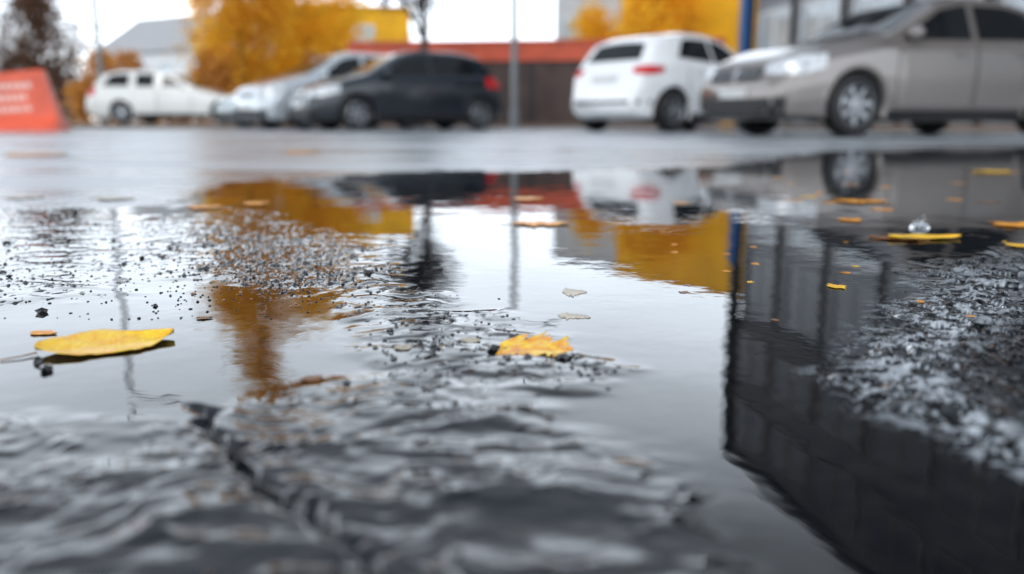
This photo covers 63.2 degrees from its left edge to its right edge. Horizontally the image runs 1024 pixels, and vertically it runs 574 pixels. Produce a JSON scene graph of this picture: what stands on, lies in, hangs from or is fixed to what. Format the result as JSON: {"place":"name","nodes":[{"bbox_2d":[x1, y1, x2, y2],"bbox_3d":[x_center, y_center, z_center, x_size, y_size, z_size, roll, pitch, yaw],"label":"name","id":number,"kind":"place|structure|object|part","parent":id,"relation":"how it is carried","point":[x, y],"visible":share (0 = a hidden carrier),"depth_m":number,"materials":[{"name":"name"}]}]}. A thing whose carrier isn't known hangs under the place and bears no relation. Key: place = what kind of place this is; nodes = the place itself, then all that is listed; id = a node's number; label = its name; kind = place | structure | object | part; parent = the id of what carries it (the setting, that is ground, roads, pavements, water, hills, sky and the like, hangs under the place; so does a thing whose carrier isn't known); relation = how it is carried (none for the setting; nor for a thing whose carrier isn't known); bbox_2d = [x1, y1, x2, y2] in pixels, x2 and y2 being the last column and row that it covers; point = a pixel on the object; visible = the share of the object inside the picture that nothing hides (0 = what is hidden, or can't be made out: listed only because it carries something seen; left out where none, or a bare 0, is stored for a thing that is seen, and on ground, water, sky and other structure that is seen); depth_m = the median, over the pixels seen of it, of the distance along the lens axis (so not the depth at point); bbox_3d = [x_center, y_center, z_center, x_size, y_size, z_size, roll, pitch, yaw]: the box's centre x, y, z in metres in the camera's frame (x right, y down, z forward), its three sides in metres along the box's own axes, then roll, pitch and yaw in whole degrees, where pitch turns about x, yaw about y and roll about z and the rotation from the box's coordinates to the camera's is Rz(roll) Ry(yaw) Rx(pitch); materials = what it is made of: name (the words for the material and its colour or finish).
{"place":"outdoors","nodes":[
{"label":"outdoors","id":0,"kind":"place"},
{"bbox_2d":[95,14,273,122],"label":"house","id":1,"kind":"structure","parent":0,"point":[151,40],"depth_m":62.11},
{"bbox_2d":[141,63,147,70],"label":"window","id":2,"kind":"structure","parent":1,"relation":"in","point":[144,64],"depth_m":61.40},
{"bbox_2d":[158,62,171,71],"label":"window","id":3,"kind":"structure","parent":1,"relation":"in","point":[166,66],"depth_m":60.43,"materials":[{"name":"white glass"}]},
{"bbox_2d":[0,0,555,121],"label":"sky","id":4,"kind":"structure","parent":0,"point":[461,19],"materials":[{"name":"white"}]},
{"bbox_2d":[0,122,1023,573],"bbox_3d":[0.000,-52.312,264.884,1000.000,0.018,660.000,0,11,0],"label":"ground","id":5,"kind":"structure","parent":0,"point":[150,166],"depth_m":2.76,"materials":[{"name":"grey asphalt"}]},
{"bbox_2d":[1,196,44,197],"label":"fallen leaf","id":6,"kind":"object","parent":5,"relation":"on","point":[23,197],"visible":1,"depth_m":1.66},
{"bbox_2d":[0,69,70,130],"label":"road barrier","id":7,"kind":"object","parent":5,"relation":"on","point":[28,100],"visible":0.94,"depth_m":13.90,"materials":[{"name":"red plastic"}]},
{"bbox_2d":[6,153,66,154],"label":"fallen leaf","id":8,"kind":"object","parent":5,"relation":"on","point":[35,153],"visible":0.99,"depth_m":3.86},
{"bbox_2d":[0,60,98,122],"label":"distant woodland","id":9,"kind":"object","parent":5,"relation":"on","point":[64,110],"depth_m":91.22,"materials":[{"name":"brown plant"}]},
{"bbox_2d":[90,197,134,199],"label":"fallen leaf","id":10,"kind":"object","parent":5,"relation":"on","point":[106,198],"visible":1,"depth_m":1.63,"materials":[{"name":"grey plant"}]},
{"bbox_2d":[215,74,280,127],"bbox_3d":[-5.552,-4.845,21.466,3.868,1.459,1.905,-9,14,-39],"label":"parked car","id":11,"kind":"object","parent":5,"relation":"on","point":[223,110],"visible":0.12,"depth_m":20.42,"materials":[{"name":"silver paint"}]},
{"bbox_2d":[286,151,320,153],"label":"fallen leaf","id":12,"kind":"object","parent":5,"relation":"on","point":[299,152],"visible":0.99,"depth_m":4.11,"materials":[{"name":"plant"}]},
{"bbox_2d":[232,52,418,129],"bbox_3d":[-3.802,-4.190,17.824,4.018,1.590,2.017,-9,14,-39],"label":"parked car","id":13,"kind":"object","parent":5,"relation":"on","point":[264,104],"visible":0.43,"depth_m":16.64,"materials":[{"name":"silver metal"}]},
{"bbox_3d":[-3.525,-4.485,16.989,1.000,0.461,0.162,-9,14,-39],"label":"side window","id":14,"kind":"part","parent":13,"relation":"part of","materials":[{"name":"black glass"}]},
{"bbox_3d":[-2.670,-4.648,17.687,1.031,0.413,0.160,-9,14,-39],"label":"side window","id":15,"kind":"part","parent":13,"relation":"part of","materials":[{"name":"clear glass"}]},
{"bbox_2d":[274,5,411,68],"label":"yellow building","id":16,"kind":"structure","parent":5,"relation":"on","point":[394,25],"depth_m":47.60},
{"bbox_2d":[352,24,374,41],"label":"window","id":17,"kind":"structure","parent":16,"relation":"in","point":[369,27],"depth_m":47.40,"materials":[{"name":"glass"}]},
{"bbox_2d":[69,123,717,127],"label":"verge","id":18,"kind":"structure","parent":5,"relation":"on","point":[155,125],"depth_m":22.50,"materials":[{"name":"soil"}]},
{"bbox_2d":[0,0,105,106],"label":"tree","id":19,"kind":"object","parent":18,"relation":"on","point":[40,27],"visible":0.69,"depth_m":38.83,"materials":[{"name":"brown plant"}]},
{"bbox_2d":[91,0,109,123],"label":"lamp post","id":20,"kind":"object","parent":18,"relation":"on","point":[99,57],"visible":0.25,"depth_m":25.48,"materials":[{"name":"metal"}]},
{"bbox_2d":[86,70,230,123],"bbox_3d":[-9.347,-5.371,23.606,4.868,1.460,1.996,1,11,3],"label":"parked car","id":21,"kind":"object","parent":18,"relation":"on","point":[147,97],"visible":0.71,"depth_m":22.82,"materials":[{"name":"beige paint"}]},
{"bbox_3d":[-10.888,-5.679,22.845,0.750,0.335,0.131,1,11,3],"label":"side window","id":22,"kind":"part","parent":21,"relation":"part of","materials":[{"name":"black glass"}]},
{"bbox_3d":[-10.064,-5.665,22.805,0.500,0.347,0.135,1,11,3],"label":"side window","id":23,"kind":"part","parent":21,"relation":"part of","materials":[{"name":"black glass"}]},
{"bbox_3d":[-10.070,-5.123,22.806,0.640,0.686,0.049,1,11,3],"label":"door","id":24,"kind":"part","parent":21,"relation":"part of","materials":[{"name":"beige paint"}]},
{"bbox_3d":[-9.250,-5.620,22.765,0.670,0.344,0.124,1,11,3],"label":"side window","id":25,"kind":"part","parent":21,"relation":"part of","materials":[{"name":"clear glass"}]},
{"bbox_3d":[-9.230,-5.109,22.767,0.920,0.674,0.054,1,11,3],"label":"door","id":26,"kind":"part","parent":21,"relation":"part of","materials":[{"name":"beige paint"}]},
{"bbox_2d":[61,46,345,123],"bbox_3d":[-10.481,-6.999,29.069,10.210,2.702,2.952,0,11,0],"label":"hedge","id":27,"kind":"object","parent":18,"relation":"on","point":[80,89],"visible":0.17,"depth_m":28.81,"materials":[{"name":"orange plant"}]},
{"bbox_2d":[163,0,284,123],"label":"tree","id":28,"kind":"object","parent":18,"relation":"on","point":[195,18],"visible":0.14,"depth_m":30.62,"materials":[{"name":"orange plant"}]},
{"bbox_2d":[171,0,312,91],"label":"tree","id":29,"kind":"object","parent":18,"relation":"on","point":[249,16],"visible":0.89,"depth_m":27.41,"materials":[{"name":"orange plant"}]},
{"bbox_2d":[251,0,380,79],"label":"tree","id":30,"kind":"object","parent":18,"relation":"on","point":[315,33],"visible":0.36,"depth_m":33.99,"materials":[{"name":"orange plant"}]},
{"bbox_2d":[304,0,377,55],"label":"tree","id":31,"kind":"object","parent":18,"relation":"on","point":[341,34],"visible":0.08,"depth_m":38.24,"materials":[{"name":"orange plant"}]},
{"bbox_2d":[562,0,630,38],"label":"tree","id":32,"kind":"object","parent":18,"relation":"on","point":[591,27],"visible":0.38,"depth_m":37.92,"materials":[{"name":"orange plant"}]},
{"bbox_2d":[607,0,698,38],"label":"tree","id":33,"kind":"object","parent":18,"relation":"on","point":[647,15],"visible":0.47,"depth_m":35.77,"materials":[{"name":"orange plant"}]},
{"bbox_2d":[289,50,502,130],"bbox_3d":[-2.169,-3.720,15.790,3.868,1.459,1.906,-7,13,-30],"label":"parked car","id":34,"kind":"object","parent":5,"relation":"on","point":[444,90],"visible":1,"depth_m":15.13,"materials":[{"name":"black paint"}]},
{"bbox_3d":[-1.921,-3.467,15.019,1.040,0.662,0.050,-7,13,-30],"label":"door","id":35,"kind":"part","parent":34,"relation":"part of","materials":[{"name":"black paint"}]},
{"bbox_3d":[-1.946,-3.995,15.016,0.940,0.392,0.133,-7,13,-30],"label":"side window","id":36,"kind":"part","parent":34,"relation":"part of","materials":[{"name":"black glass"}]},
{"bbox_3d":[-1.153,-3.570,15.467,0.670,0.691,0.047,-7,13,-30],"label":"door","id":37,"kind":"part","parent":34,"relation":"part of","materials":[{"name":"black paint"}]},
{"bbox_3d":[-1.088,-4.112,15.517,0.900,0.355,0.131,-7,13,-30],"label":"side window","id":38,"kind":"part","parent":34,"relation":"part of","materials":[{"name":"black glass"}]},
{"bbox_2d":[376,0,441,127],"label":"tree","id":39,"kind":"object","parent":5,"relation":"on","point":[420,5],"visible":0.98,"depth_m":21.86,"materials":[{"name":"brown plant"}]},
{"bbox_2d":[0,148,1023,573],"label":"puddle","id":40,"kind":"object","parent":5,"relation":"on","point":[728,424],"visible":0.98,"depth_m":0.49,"materials":[{"name":"liquid"}]},
{"bbox_2d":[33,356,43,364],"bbox_3d":[-0.302,0.047,0.529,0.006,0.007,0.009,0,11,0],"label":"pebble","id":41,"kind":"object","parent":40,"relation":"on","point":[38,360],"visible":1,"depth_m":0.53,"materials":[{"name":"grey stone"}]},
{"bbox_2d":[34,307,47,313],"bbox_3d":[-0.378,0.019,0.669,0.008,0.006,0.008,0,11,0],"label":"pebble","id":42,"kind":"object","parent":40,"relation":"on","point":[41,310],"visible":1,"depth_m":0.67,"materials":[{"name":"grey stone"}]},
{"bbox_2d":[30,330,56,334],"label":"fallen leaf","id":43,"kind":"object","parent":40,"relation":"on","point":[38,332],"visible":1,"depth_m":0.60,"materials":[{"name":"orange plant"}]},
{"bbox_2d":[39,364,52,371],"bbox_3d":[-0.287,0.050,0.513,0.008,0.005,0.010,0,11,0],"label":"pebble","id":44,"kind":"object","parent":40,"relation":"on","point":[46,367],"visible":1,"depth_m":0.51,"materials":[{"name":"grey stone"}]},
{"bbox_2d":[0,328,173,360],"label":"fallen leaf","id":45,"kind":"object","parent":40,"relation":"on","point":[100,341],"visible":1,"depth_m":0.57,"materials":[{"name":"yellow plant"}]},
{"bbox_2d":[180,205,222,208],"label":"fallen leaf","id":46,"kind":"object","parent":40,"relation":"on","point":[203,206],"visible":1,"depth_m":1.50,"materials":[{"name":"orange plant"}]},
{"bbox_2d":[196,316,212,318],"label":"fallen leaf","id":47,"kind":"object","parent":40,"relation":"on","point":[203,317],"visible":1,"depth_m":0.65,"materials":[{"name":"brown plant"}]},
{"bbox_2d":[240,201,269,204],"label":"fallen leaf","id":48,"kind":"object","parent":40,"relation":"on","point":[253,203],"visible":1,"depth_m":1.56,"materials":[{"name":"orange plant"}]},
{"bbox_2d":[300,375,322,380],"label":"fallen leaf","id":49,"kind":"object","parent":40,"relation":"on","point":[311,378],"visible":1,"depth_m":0.49,"materials":[{"name":"brown plant"}]},
{"bbox_2d":[394,345,411,349],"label":"fallen leaf","id":50,"kind":"object","parent":40,"relation":"on","point":[400,347],"visible":1,"depth_m":0.56,"materials":[{"name":"beige plant"}]},
{"bbox_2d":[461,337,480,341],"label":"fallen leaf","id":51,"kind":"object","parent":40,"relation":"on","point":[468,339],"visible":1,"depth_m":0.58,"materials":[{"name":"beige plant"}]},
{"bbox_2d":[487,344,497,350],"bbox_3d":[-0.013,0.041,0.556,0.007,0.005,0.010,0,11,0],"label":"pebble","id":52,"kind":"object","parent":40,"relation":"on","point":[493,347],"visible":1,"depth_m":0.55,"materials":[{"name":"grey stone"}]},
{"bbox_2d":[509,197,542,199],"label":"fallen leaf","id":53,"kind":"object","parent":40,"relation":"on","point":[524,198],"visible":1,"depth_m":1.66,"materials":[{"name":"orange plant"}]},
{"bbox_2d":[485,331,572,356],"bbox_3d":[0.012,0.040,0.556,0.064,0.008,0.050,-6,13,-27],"label":"fallen leaf","id":54,"kind":"object","parent":40,"relation":"on","point":[537,345],"visible":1,"depth_m":0.56,"materials":[{"name":"yellow plant"}]},
{"bbox_2d":[500,220,569,226],"bbox_3d":[0.036,-0.096,1.249,0.081,0.004,0.074,9,14,38],"label":"fallen leaf","id":55,"kind":"object","parent":40,"relation":"on","point":[533,224],"visible":1,"depth_m":1.25,"materials":[{"name":"plant"}]},
{"bbox_2d":[555,353,571,359],"bbox_3d":[0.033,0.045,0.535,0.012,0.005,0.007,0,11,0],"label":"pebble","id":56,"kind":"object","parent":40,"relation":"on","point":[564,356],"visible":1,"depth_m":0.53,"materials":[{"name":"grey stone"}]},
{"bbox_2d":[558,312,590,319],"bbox_3d":[0.048,0.023,0.658,0.023,0.001,0.024,-3,12,-17],"label":"fallen leaf","id":57,"kind":"object","parent":40,"relation":"on","point":[567,315],"visible":1,"depth_m":0.66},
{"bbox_2d":[563,288,586,296],"bbox_3d":[0.057,0.004,0.750,0.022,0.001,0.045,0,11,0],"label":"fallen leaf","id":58,"kind":"object","parent":40,"relation":"on","point":[569,292],"visible":1,"depth_m":0.75,"materials":[{"name":"beige plant"}]},
{"bbox_2d":[166,220,1023,449],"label":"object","id":59,"kind":"object","parent":40,"relation":"on","point":[993,422],"visible":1,"depth_m":0.51,"materials":[{"name":"grey"}]},
{"bbox_2d":[826,283,845,288],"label":"fallen leaf","id":60,"kind":"object","parent":40,"relation":"on","point":[836,286],"visible":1,"depth_m":0.77,"materials":[{"name":"yellow plant"}]},
{"bbox_2d":[839,218,860,220],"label":"fallen leaf","id":61,"kind":"object","parent":40,"relation":"on","point":[850,219],"visible":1,"depth_m":1.30,"materials":[{"name":"orange plant"}]},
{"bbox_2d":[834,199,887,202],"bbox_3d":[0.663,-0.167,1.606,0.099,0.004,0.085,11,16,44],"label":"fallen leaf","id":62,"kind":"object","parent":40,"relation":"on","point":[857,201],"visible":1,"depth_m":1.61,"materials":[{"name":"orange plant"}]},
{"bbox_2d":[871,208,893,210],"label":"fallen leaf","id":63,"kind":"object","parent":40,"relation":"on","point":[882,209],"visible":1,"depth_m":1.46,"materials":[{"name":"orange plant"}]},
{"bbox_2d":[868,235,928,240],"bbox_3d":[0.504,-0.063,1.083,0.075,0.004,0.031,4,12,20],"label":"fallen leaf","id":64,"kind":"object","parent":40,"relation":"on","point":[882,237],"visible":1,"depth_m":1.09,"materials":[{"name":"brown plant"}]},
{"bbox_2d":[872,234,960,239],"bbox_3d":[0.530,-0.067,1.095,0.122,0.006,0.044,-2,11,-8],"label":"fallen leaf","id":65,"kind":"object","parent":40,"relation":"on","point":[922,236],"visible":1,"depth_m":1.10,"materials":[{"name":"yellow plant"}]},
{"bbox_2d":[909,214,929,228],"bbox_3d":[0.590,-0.096,1.203,0.028,0.021,0.028,0,11,0],"label":"water splash","id":66,"kind":"object","parent":40,"relation":"on","point":[920,224],"visible":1,"depth_m":1.20,"materials":[{"name":"white"}]},
{"bbox_2d":[971,170,1008,172],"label":"fallen leaf","id":67,"kind":"object","parent":40,"relation":"on","point":[991,171],"visible":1,"depth_m":2.56,"materials":[{"name":"yellow plant"}]},
{"bbox_2d":[989,221,1023,226],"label":"fallen leaf","id":68,"kind":"object","parent":40,"relation":"on","point":[1020,224],"visible":1,"depth_m":1.24,"materials":[{"name":"orange plant"}]},
{"bbox_2d":[1005,243,1023,246],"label":"fallen leaf","id":69,"kind":"object","parent":40,"relation":"on","point":[1015,244],"visible":1,"depth_m":1.02,"materials":[{"name":"yellow plant"}]},
{"bbox_2d":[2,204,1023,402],"bbox_3d":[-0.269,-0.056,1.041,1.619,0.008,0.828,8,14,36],"label":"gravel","id":70,"kind":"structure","parent":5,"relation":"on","point":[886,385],"depth_m":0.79,"materials":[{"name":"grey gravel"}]},
{"bbox_2d":[509,0,519,127],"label":"lamp post","id":71,"kind":"object","parent":5,"relation":"on","point":[514,118],"visible":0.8,"depth_m":20.58,"materials":[{"name":"metal"}]},
{"bbox_2d":[556,0,622,38],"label":"grey building","id":72,"kind":"structure","parent":5,"relation":"on","point":[564,8],"depth_m":44.38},
{"bbox_2d":[560,13,574,38],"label":"window","id":73,"kind":"structure","parent":72,"relation":"in","point":[565,31],"depth_m":44.81,"materials":[{"name":"glass"}]},
{"bbox_2d":[600,6,615,28],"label":"window","id":74,"kind":"structure","parent":72,"relation":"in","point":[611,8],"depth_m":41.54,"materials":[{"name":"glass"}]},
{"bbox_2d":[572,33,737,131],"bbox_3d":[2.914,-3.415,14.055,4.018,1.534,2.006,-9,14,-39],"label":"parked car","id":75,"kind":"object","parent":5,"relation":"on","point":[658,80],"visible":0.66,"depth_m":12.75,"materials":[{"name":"white paint"}]},
{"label":"rear window","id":76,"kind":"part","parent":75,"relation":"part of","materials":[{"name":"black glass"}]},
{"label":"side window","id":77,"kind":"part","parent":75,"relation":"part of","materials":[{"name":"black glass"}]},
{"bbox_3d":[2.951,-3.121,12.977,0.630,0.777,0.053,-9,14,-39],"label":"door","id":78,"kind":"part","parent":75,"relation":"part of","materials":[{"name":"white paint"}]},
{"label":"side window","id":79,"kind":"part","parent":75,"relation":"part of","materials":[{"name":"black glass"}]},
{"bbox_2d":[622,0,757,125],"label":"yellow building","id":80,"kind":"structure","parent":5,"relation":"on","point":[715,18],"depth_m":35.62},
{"bbox_2d":[700,0,1023,136],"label":"parked car","id":81,"kind":"object","parent":5,"relation":"on","point":[930,66],"visible":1,"depth_m":8.61,"materials":[{"name":"beige paint"}]},
{"bbox_3d":[4.387,-2.200,8.602,1.020,0.671,0.052,-4,12,-20],"label":"door","id":82,"kind":"part","parent":81,"relation":"part of","materials":[{"name":"beige paint"}]},
{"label":"side window","id":83,"kind":"part","parent":81,"relation":"part of","materials":[{"name":"black glass"}]},
{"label":"side window","id":84,"kind":"part","parent":81,"relation":"part of","materials":[{"name":"black glass"}]},
{"bbox_3d":[5.280,-2.272,8.917,0.800,0.689,0.049,-4,12,-20],"label":"door","id":85,"kind":"part","parent":81,"relation":"part of","materials":[{"name":"beige paint"}]},
{"bbox_2d":[721,124,1020,131],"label":"verge","id":86,"kind":"structure","parent":5,"relation":"on","point":[954,128],"depth_m":13.80,"materials":[{"name":"grey concrete"}]},
{"bbox_2d":[347,37,725,123],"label":"boundary wall","id":87,"kind":"structure","parent":0,"point":[548,69],"depth_m":26.11,"materials":[{"name":"red metal"}]},
{"bbox_2d":[734,0,1023,124],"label":"office building","id":88,"kind":"structure","parent":0,"point":[780,23],"depth_m":24.31,"materials":[{"name":"concrete"}]},
{"bbox_2d":[757,5,790,50],"bbox_3d":[8.104,-6.960,25.874,0.057,3.200,2.022,-2,11,-10],"label":"window","id":89,"kind":"structure","parent":88,"relation":"in","point":[773,32],"depth_m":25.69,"materials":[{"name":"glass"}]},
{"bbox_2d":[800,0,840,40],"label":"window","id":90,"kind":"structure","parent":88,"relation":"in","point":[816,15],"depth_m":23.29,"materials":[{"name":"glass"}]},
{"bbox_2d":[853,0,902,13],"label":"window","id":91,"kind":"structure","parent":88,"relation":"in","point":[859,6],"depth_m":20.86,"materials":[{"name":"glass"}]},
{"bbox_2d":[1003,0,1023,8],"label":"window","id":92,"kind":"structure","parent":88,"relation":"in","point":[1016,3],"depth_m":16.32,"materials":[{"name":"glass"}]}
]}

